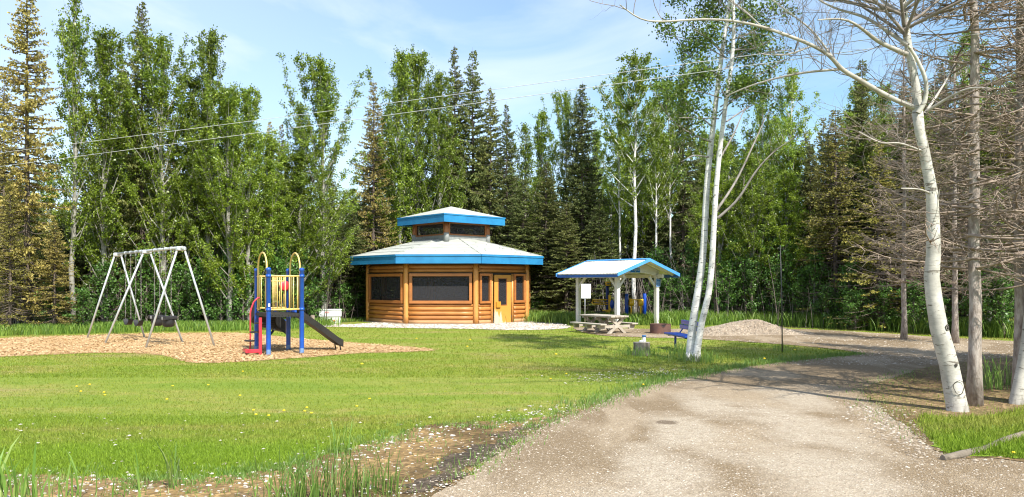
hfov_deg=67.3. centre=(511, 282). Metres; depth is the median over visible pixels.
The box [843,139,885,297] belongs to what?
aspen tree
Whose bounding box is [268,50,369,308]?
poplar tree
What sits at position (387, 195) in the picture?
poplar tree
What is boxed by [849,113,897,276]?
poplar tree
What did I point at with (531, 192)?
poplar tree
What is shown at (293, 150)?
poplar tree
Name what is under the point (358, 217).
aspen tree
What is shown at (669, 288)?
leafy shrub
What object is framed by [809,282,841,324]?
leafy shrub
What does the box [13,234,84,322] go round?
spruce tree
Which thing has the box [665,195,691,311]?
spruce tree
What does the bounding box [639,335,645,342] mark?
boot ornament
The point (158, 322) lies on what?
swing
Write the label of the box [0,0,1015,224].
sky
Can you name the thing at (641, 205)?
aspen tree
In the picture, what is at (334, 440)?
reed clump
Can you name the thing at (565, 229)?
spruce tree
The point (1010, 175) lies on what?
spruce tree
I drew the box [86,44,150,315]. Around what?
spruce tree
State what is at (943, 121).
spruce tree
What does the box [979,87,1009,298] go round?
spruce tree
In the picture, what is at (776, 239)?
leafy shrub
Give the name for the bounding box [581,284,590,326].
standing sign
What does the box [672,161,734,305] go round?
poplar tree
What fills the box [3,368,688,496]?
ditch stones
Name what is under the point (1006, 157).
spruce tree
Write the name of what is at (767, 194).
spruce tree
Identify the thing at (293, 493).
reed clump
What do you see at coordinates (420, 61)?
poplar tree
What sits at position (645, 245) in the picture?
spruce tree
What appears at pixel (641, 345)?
tree stump
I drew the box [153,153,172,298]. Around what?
spruce tree
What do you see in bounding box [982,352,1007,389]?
reed clump
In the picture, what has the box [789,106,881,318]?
spruce tree
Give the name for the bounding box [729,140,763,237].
aspen tree
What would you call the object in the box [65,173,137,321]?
spruce tree
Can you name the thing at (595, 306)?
undergrowth
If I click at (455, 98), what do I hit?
spruce tree
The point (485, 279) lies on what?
window
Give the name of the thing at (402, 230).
poplar tree
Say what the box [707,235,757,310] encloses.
leafy shrub
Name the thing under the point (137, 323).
swing
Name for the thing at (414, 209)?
poplar tree
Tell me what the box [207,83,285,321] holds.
poplar tree
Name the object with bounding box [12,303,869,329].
forest floor
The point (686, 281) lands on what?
leafy shrub
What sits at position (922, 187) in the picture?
spruce tree
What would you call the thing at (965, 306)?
leafy shrub
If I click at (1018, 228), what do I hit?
bare spruce
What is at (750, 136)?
spruce tree
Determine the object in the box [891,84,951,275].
poplar tree
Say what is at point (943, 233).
spruce tree
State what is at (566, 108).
poplar tree
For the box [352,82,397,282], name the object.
spruce tree
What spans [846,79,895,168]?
poplar tree
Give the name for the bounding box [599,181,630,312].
aspen tree
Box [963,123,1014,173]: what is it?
aspen tree
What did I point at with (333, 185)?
spruce tree
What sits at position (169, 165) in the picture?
spruce tree
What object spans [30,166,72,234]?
poplar tree
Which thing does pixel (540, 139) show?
poplar tree
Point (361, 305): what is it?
leafy shrub
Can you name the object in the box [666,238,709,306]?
leafy shrub
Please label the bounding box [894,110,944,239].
aspen tree
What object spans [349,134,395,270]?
poplar tree
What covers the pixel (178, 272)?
leafy shrub
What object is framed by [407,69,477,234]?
poplar tree
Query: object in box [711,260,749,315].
leafy shrub
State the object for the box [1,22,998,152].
power line
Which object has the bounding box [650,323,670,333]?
fire ring
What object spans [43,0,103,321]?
poplar tree
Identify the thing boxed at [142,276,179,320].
leafy shrub
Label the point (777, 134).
aspen tree
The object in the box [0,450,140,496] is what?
reed clump
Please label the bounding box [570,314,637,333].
picnic table
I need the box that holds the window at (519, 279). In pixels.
[514,274,525,302]
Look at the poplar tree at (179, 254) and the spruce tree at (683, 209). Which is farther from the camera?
the spruce tree at (683, 209)
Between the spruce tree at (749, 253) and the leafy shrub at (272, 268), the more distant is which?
the spruce tree at (749, 253)
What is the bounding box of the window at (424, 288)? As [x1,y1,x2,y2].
[409,273,471,303]
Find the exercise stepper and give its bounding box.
[625,294,645,314]
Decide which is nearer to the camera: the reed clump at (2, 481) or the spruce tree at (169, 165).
the reed clump at (2, 481)
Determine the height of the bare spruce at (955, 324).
8.229 m
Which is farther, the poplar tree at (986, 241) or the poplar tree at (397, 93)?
the poplar tree at (397, 93)
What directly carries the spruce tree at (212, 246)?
on the forest floor
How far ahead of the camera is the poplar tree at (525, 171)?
38.91 m
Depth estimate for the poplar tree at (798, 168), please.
33.65 m
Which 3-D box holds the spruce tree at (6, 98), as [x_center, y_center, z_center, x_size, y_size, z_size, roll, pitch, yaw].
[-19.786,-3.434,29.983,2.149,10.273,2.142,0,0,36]
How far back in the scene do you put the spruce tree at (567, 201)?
46.01 m
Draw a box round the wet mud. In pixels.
[399,417,562,492]
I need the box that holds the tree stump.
[632,342,649,355]
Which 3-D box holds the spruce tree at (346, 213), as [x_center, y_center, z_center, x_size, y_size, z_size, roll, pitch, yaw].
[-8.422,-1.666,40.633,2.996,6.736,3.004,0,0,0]
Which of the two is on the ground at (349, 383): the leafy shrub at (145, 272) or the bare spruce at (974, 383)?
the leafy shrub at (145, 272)
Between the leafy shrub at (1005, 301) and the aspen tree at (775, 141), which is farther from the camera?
the aspen tree at (775, 141)
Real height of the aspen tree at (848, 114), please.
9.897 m
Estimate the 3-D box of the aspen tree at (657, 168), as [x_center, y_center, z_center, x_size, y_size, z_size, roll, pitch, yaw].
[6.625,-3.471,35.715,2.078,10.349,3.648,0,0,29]
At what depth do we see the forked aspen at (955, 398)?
10.04 m
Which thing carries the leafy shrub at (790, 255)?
on the forest floor
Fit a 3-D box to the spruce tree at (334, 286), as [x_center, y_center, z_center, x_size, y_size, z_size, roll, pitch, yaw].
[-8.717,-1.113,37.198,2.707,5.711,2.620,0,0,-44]
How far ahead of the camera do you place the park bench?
19.70 m
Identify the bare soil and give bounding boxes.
[863,357,1023,461]
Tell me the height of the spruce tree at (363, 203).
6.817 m
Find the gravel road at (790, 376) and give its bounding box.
[432,327,1023,496]
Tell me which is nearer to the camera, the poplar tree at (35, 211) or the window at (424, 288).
the window at (424, 288)
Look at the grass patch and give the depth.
8.73 m
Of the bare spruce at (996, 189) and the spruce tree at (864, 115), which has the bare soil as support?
the bare spruce at (996, 189)
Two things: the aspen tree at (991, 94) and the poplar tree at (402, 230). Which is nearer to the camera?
the aspen tree at (991, 94)
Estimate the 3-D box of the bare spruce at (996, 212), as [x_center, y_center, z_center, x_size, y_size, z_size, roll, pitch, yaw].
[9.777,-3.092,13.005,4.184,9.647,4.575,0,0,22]
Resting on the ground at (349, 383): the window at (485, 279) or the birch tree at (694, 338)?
the birch tree at (694, 338)
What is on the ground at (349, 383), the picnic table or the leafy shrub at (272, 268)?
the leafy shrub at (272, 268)
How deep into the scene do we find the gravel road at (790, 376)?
8.18 m
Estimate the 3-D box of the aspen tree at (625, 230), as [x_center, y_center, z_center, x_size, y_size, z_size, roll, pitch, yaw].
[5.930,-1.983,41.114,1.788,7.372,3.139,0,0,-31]
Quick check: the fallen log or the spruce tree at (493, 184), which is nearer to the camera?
the fallen log
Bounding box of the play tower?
[243,252,343,354]
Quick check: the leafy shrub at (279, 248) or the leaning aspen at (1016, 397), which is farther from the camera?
the leafy shrub at (279, 248)
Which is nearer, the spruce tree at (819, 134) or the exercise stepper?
the exercise stepper
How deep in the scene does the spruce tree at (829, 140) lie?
33.31 m
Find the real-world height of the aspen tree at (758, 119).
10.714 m
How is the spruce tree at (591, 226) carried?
on the forest floor
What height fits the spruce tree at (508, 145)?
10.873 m
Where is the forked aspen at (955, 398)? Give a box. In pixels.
[590,0,1023,411]
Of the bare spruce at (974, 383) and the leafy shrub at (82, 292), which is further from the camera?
the leafy shrub at (82, 292)
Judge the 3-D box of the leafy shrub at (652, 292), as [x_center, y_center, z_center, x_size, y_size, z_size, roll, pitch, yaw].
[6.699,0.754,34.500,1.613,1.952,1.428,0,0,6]
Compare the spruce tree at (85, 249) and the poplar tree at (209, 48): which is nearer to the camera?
the poplar tree at (209, 48)
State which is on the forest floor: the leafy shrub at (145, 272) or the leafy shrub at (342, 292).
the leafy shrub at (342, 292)
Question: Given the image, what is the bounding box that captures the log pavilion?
[350,207,543,324]
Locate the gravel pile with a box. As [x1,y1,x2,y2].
[685,319,812,335]
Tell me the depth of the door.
32.27 m
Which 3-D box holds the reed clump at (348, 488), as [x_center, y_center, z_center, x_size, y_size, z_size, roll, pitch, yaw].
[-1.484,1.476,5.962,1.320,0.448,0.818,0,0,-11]
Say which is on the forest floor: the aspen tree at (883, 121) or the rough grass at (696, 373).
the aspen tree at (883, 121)
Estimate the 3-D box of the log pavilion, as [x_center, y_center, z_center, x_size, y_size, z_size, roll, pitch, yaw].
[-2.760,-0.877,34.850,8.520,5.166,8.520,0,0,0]
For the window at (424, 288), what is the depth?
31.37 m
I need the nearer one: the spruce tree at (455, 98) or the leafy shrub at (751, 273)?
the leafy shrub at (751, 273)
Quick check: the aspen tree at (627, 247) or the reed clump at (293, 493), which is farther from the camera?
the aspen tree at (627, 247)
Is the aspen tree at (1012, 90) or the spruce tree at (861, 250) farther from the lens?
the aspen tree at (1012, 90)
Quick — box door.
[494,275,510,322]
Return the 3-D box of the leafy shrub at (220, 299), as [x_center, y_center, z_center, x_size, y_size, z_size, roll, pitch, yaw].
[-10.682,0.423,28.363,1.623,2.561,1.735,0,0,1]
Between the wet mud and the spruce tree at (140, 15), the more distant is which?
the spruce tree at (140, 15)
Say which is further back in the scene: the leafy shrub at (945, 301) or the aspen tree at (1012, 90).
the aspen tree at (1012, 90)
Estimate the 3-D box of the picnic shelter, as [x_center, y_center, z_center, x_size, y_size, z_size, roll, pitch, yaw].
[4.190,0.368,30.640,3.440,2.623,3.500,0,0,-37]
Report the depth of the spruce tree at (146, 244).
31.55 m
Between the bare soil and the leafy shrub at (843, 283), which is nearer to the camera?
the bare soil
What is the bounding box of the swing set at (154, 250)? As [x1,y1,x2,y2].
[86,246,214,347]
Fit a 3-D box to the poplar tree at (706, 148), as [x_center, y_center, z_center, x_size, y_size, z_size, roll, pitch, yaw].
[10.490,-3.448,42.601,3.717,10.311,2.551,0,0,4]
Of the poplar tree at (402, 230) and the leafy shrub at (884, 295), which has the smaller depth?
the leafy shrub at (884, 295)
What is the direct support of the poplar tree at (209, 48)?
on the ground at (349, 383)
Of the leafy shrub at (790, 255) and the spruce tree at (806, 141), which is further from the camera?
the spruce tree at (806, 141)
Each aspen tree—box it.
[0,206,46,323]
[336,186,365,236]
[340,205,370,253]
[585,48,671,313]
[593,71,645,313]
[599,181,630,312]
[606,180,640,299]
[611,138,639,281]
[623,155,659,293]
[636,96,677,255]
[647,75,698,303]
[717,141,744,264]
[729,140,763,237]
[733,87,788,237]
[734,129,794,226]
[753,119,801,247]
[765,63,820,225]
[821,107,857,207]
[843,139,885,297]
[859,114,916,264]
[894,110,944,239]
[942,28,998,302]
[959,74,1004,160]
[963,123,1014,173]
[993,69,1015,126]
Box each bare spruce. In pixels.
[836,0,1023,406]
[843,49,967,338]
[875,0,1023,391]
[900,51,1011,342]
[941,17,1015,272]
[942,12,1015,281]
[953,16,1015,268]
[960,41,1015,272]
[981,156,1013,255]
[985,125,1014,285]
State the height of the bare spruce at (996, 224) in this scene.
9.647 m
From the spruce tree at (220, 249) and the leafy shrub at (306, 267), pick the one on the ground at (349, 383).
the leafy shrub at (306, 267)
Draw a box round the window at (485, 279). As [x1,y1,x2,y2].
[478,273,491,303]
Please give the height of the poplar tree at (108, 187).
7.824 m
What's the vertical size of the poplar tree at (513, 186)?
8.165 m
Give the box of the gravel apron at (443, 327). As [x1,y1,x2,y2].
[328,322,567,329]
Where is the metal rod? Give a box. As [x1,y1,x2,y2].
[780,245,782,351]
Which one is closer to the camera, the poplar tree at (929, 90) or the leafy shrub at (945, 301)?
the leafy shrub at (945, 301)
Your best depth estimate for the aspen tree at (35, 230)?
31.06 m
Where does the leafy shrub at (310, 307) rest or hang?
on the forest floor
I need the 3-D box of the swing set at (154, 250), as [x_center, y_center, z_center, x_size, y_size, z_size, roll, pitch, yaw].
[-10.620,0.382,21.957,5.629,2.716,1.811,0,0,44]
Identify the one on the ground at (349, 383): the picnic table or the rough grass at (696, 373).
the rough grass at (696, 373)
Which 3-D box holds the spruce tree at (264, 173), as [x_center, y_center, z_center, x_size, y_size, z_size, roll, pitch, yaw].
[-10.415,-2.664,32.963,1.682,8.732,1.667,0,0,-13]
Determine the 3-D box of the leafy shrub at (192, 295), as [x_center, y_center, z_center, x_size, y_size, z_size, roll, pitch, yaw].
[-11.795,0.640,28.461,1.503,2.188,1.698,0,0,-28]
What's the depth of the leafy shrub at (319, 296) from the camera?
31.78 m
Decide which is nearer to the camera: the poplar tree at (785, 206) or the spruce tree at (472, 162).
the poplar tree at (785, 206)
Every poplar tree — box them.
[0,230,22,322]
[6,178,51,280]
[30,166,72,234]
[42,23,158,321]
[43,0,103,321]
[80,128,150,321]
[99,29,214,313]
[148,72,216,319]
[151,176,195,311]
[165,24,242,319]
[184,76,277,321]
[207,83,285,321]
[235,132,315,311]
[258,148,355,300]
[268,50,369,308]
[277,106,320,283]
[304,211,340,296]
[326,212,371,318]
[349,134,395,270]
[365,44,464,245]
[367,49,428,246]
[370,165,395,247]
[380,198,409,246]
[404,180,435,240]
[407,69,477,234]
[497,171,532,217]
[504,122,548,250]
[522,108,559,308]
[522,189,540,293]
[527,175,560,270]
[540,88,593,296]
[557,164,624,255]
[583,127,617,283]
[630,131,694,267]
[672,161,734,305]
[677,127,735,242]
[683,132,750,309]
[693,156,744,296]
[716,154,783,301]
[748,169,819,310]
[756,144,828,306]
[841,74,871,269]
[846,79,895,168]
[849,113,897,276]
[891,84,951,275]
[948,166,1013,320]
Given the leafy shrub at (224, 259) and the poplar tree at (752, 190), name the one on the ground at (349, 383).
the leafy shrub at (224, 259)
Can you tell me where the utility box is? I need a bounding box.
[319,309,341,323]
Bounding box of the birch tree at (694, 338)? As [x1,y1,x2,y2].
[636,0,801,361]
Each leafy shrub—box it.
[27,279,68,324]
[62,285,105,325]
[79,258,136,322]
[114,240,166,321]
[114,296,154,320]
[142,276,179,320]
[153,260,199,321]
[172,272,212,320]
[184,251,234,320]
[197,264,239,321]
[207,243,250,318]
[218,269,260,320]
[233,239,278,311]
[252,232,297,311]
[260,256,309,319]
[279,235,318,318]
[296,274,325,316]
[303,256,341,316]
[330,279,361,317]
[342,253,365,315]
[349,291,365,317]
[530,295,547,311]
[640,241,676,304]
[644,279,676,312]
[653,268,683,312]
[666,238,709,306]
[667,272,694,311]
[691,263,725,311]
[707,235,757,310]
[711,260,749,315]
[733,251,771,314]
[742,224,796,311]
[760,257,794,317]
[770,235,815,313]
[782,266,819,313]
[793,248,834,314]
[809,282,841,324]
[824,256,874,327]
[839,286,873,329]
[859,282,901,330]
[886,277,926,332]
[920,295,951,327]
[942,261,1013,327]
[968,262,1014,337]
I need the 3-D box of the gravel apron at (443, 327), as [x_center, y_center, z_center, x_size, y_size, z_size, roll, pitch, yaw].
[-2.970,1.690,31.337,10.438,0.001,7.551,0,0,0]
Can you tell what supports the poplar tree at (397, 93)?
on the forest floor
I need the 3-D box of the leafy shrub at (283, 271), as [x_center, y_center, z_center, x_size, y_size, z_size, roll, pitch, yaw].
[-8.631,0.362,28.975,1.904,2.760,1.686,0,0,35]
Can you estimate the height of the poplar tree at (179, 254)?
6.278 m
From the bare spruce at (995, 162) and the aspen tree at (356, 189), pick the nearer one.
the bare spruce at (995, 162)
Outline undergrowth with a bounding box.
[1,243,1014,327]
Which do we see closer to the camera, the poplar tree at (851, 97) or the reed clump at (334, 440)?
the reed clump at (334, 440)
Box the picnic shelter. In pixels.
[556,258,679,322]
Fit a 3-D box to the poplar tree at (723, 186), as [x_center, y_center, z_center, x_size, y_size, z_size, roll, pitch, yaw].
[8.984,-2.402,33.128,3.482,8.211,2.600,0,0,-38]
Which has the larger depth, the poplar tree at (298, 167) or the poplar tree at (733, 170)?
the poplar tree at (733, 170)
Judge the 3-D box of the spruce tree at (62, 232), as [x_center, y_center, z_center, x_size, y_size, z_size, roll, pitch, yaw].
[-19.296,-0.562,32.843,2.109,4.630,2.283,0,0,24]
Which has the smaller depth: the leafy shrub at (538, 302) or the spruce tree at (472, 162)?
the leafy shrub at (538, 302)
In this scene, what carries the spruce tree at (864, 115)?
on the forest floor
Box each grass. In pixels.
[1,340,1021,496]
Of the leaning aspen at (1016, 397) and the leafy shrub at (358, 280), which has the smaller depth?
the leaning aspen at (1016, 397)
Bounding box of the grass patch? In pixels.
[919,410,1023,457]
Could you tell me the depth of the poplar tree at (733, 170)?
36.68 m
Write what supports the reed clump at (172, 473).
on the muddy ditch at (431, 451)
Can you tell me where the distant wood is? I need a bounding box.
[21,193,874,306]
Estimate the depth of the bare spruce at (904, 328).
22.94 m
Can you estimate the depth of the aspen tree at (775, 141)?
36.81 m
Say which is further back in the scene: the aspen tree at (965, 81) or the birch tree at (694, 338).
the aspen tree at (965, 81)
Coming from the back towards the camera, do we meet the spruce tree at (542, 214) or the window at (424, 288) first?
the spruce tree at (542, 214)
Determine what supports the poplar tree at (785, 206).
on the forest floor
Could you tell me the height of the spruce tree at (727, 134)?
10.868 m
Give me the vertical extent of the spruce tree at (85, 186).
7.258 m
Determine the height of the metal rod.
2.620 m
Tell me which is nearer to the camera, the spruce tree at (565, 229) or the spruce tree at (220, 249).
the spruce tree at (220, 249)
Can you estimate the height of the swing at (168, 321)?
2.045 m
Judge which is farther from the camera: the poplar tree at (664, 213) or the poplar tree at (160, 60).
the poplar tree at (664, 213)
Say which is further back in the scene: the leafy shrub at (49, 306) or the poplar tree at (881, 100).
the poplar tree at (881, 100)
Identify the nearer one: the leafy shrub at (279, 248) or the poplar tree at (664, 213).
the leafy shrub at (279, 248)
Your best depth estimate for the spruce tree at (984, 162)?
29.49 m
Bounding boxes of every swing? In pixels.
[123,257,132,324]
[133,255,143,325]
[148,254,164,325]
[160,253,176,326]
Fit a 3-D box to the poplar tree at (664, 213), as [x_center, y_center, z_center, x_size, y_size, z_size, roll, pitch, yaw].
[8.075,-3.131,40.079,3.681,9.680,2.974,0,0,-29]
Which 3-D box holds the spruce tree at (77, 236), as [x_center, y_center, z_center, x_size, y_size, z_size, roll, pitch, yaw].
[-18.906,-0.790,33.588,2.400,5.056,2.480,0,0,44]
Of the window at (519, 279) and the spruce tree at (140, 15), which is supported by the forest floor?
the spruce tree at (140, 15)
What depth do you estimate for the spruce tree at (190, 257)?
31.77 m
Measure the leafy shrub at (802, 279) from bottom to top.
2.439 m
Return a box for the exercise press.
[591,282,613,313]
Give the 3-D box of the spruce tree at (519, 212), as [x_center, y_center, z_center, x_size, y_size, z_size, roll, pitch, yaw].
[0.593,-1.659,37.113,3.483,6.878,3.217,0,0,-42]
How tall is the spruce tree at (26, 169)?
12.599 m
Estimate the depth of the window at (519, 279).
32.98 m
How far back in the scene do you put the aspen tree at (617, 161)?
36.98 m
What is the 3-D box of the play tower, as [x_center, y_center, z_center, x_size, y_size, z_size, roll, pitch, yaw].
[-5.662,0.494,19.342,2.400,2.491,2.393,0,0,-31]
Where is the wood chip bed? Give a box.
[0,333,433,362]
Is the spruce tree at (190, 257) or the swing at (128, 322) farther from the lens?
the spruce tree at (190, 257)
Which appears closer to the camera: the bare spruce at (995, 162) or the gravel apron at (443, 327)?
the bare spruce at (995, 162)
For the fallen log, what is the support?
on the grass patch
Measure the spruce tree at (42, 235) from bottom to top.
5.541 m
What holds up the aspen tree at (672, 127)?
on the forest floor
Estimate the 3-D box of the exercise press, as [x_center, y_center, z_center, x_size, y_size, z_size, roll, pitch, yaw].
[3.880,0.823,32.785,0.999,1.755,0.330,0,0,-6]
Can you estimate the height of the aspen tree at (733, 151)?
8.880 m
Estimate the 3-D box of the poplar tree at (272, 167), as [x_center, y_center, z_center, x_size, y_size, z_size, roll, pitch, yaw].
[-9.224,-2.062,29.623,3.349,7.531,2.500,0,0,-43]
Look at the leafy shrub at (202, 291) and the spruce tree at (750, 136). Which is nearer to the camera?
the leafy shrub at (202, 291)
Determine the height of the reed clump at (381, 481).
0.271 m
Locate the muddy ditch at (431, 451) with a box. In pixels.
[1,402,600,496]
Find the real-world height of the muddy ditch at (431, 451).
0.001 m
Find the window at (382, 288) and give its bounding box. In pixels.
[368,273,402,303]
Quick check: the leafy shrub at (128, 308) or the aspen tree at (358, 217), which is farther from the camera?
the aspen tree at (358, 217)
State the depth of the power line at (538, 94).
13.55 m
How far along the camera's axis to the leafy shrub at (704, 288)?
32.34 m
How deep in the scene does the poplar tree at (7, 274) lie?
30.36 m
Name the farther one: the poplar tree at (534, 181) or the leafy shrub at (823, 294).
the poplar tree at (534, 181)
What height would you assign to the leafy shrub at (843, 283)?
2.724 m
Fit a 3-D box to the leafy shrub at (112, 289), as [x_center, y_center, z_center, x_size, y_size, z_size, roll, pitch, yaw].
[-14.489,0.378,27.640,1.652,2.652,1.766,0,0,33]
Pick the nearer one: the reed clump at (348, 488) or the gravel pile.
the reed clump at (348, 488)
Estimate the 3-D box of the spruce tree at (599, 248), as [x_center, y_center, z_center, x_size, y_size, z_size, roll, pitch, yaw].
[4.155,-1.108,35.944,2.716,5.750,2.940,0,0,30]
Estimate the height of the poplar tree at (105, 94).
11.322 m
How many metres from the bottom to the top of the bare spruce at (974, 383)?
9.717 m
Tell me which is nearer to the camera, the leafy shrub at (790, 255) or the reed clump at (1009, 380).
the reed clump at (1009, 380)
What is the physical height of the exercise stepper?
1.250 m
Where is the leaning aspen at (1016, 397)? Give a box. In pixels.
[960,0,1023,404]
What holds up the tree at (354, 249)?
on the forest floor
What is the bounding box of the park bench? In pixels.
[664,320,697,346]
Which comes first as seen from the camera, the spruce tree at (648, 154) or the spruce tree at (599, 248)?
the spruce tree at (599, 248)
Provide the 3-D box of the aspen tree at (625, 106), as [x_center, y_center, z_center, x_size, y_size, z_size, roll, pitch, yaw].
[5.177,-4.493,34.736,3.437,12.395,3.206,0,0,-24]
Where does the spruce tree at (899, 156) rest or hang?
on the forest floor
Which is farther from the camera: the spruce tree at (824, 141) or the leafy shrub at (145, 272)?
the spruce tree at (824, 141)
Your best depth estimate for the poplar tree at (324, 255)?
35.62 m
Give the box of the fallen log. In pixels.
[940,431,1023,460]
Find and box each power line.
[0,27,1023,166]
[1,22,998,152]
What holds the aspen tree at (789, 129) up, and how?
on the forest floor
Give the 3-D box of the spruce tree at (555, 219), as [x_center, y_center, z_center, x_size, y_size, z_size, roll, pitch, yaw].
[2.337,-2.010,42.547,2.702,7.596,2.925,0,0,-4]
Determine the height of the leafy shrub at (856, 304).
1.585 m
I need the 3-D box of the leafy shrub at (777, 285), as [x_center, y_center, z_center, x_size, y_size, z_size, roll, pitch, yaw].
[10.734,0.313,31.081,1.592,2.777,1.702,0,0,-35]
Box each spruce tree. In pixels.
[0,0,78,323]
[0,66,34,322]
[0,180,38,334]
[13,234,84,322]
[18,197,51,317]
[23,219,81,325]
[36,218,75,319]
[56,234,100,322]
[62,208,86,309]
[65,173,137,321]
[70,167,93,262]
[79,172,100,307]
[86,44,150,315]
[99,1,182,319]
[99,169,173,319]
[150,171,215,320]
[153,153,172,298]
[163,117,184,233]
[191,156,226,320]
[197,230,241,320]
[253,122,281,249]
[273,125,292,317]
[309,203,346,316]
[318,173,344,293]
[334,189,366,311]
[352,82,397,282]
[360,189,367,307]
[430,45,475,207]
[445,50,499,275]
[466,86,513,303]
[489,104,524,246]
[493,179,553,311]
[519,163,577,311]
[534,182,562,305]
[534,203,595,312]
[544,81,618,311]
[559,163,578,304]
[569,199,629,312]
[573,182,608,305]
[611,153,650,310]
[620,196,673,312]
[626,127,675,302]
[657,57,710,311]
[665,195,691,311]
[711,123,743,309]
[730,133,776,309]
[732,200,771,310]
[742,170,781,310]
[781,131,824,262]
[788,144,830,309]
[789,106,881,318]
[802,138,870,299]
[810,118,830,255]
[815,134,834,249]
[819,150,865,311]
[823,144,923,330]
[824,58,898,312]
[865,88,922,313]
[868,123,982,327]
[908,146,967,312]
[909,63,968,318]
[948,109,1014,318]
[958,109,1010,307]
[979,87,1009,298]
[982,90,1015,315]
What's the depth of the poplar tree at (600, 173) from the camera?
41.63 m
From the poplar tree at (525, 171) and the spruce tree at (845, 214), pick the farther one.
the poplar tree at (525, 171)
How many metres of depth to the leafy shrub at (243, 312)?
28.35 m
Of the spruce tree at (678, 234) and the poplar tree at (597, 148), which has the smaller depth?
the spruce tree at (678, 234)
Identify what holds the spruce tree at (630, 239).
on the forest floor
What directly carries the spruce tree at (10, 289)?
on the ground at (349, 383)
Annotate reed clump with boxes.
[0,434,71,496]
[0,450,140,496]
[152,437,180,489]
[243,442,405,496]
[255,472,332,496]
[314,419,355,455]
[346,460,412,496]
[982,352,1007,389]
[992,365,1011,385]
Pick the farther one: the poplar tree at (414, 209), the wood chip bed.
the poplar tree at (414, 209)
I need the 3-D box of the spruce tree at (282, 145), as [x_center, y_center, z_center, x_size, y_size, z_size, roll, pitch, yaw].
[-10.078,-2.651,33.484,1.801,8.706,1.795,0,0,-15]
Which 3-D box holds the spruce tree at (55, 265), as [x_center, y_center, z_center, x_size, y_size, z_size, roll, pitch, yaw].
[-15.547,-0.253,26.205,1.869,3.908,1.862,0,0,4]
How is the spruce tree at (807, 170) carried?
on the forest floor
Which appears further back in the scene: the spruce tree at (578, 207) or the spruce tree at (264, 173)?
the spruce tree at (578, 207)
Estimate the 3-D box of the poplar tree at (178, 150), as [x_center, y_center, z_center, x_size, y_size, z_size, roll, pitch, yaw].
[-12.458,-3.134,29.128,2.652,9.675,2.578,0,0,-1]
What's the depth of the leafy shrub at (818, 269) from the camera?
30.03 m
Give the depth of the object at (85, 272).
30.53 m
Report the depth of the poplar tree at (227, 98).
27.73 m
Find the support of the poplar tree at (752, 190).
on the forest floor
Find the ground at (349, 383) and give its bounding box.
[0,320,1013,479]
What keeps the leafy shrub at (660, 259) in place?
on the forest floor

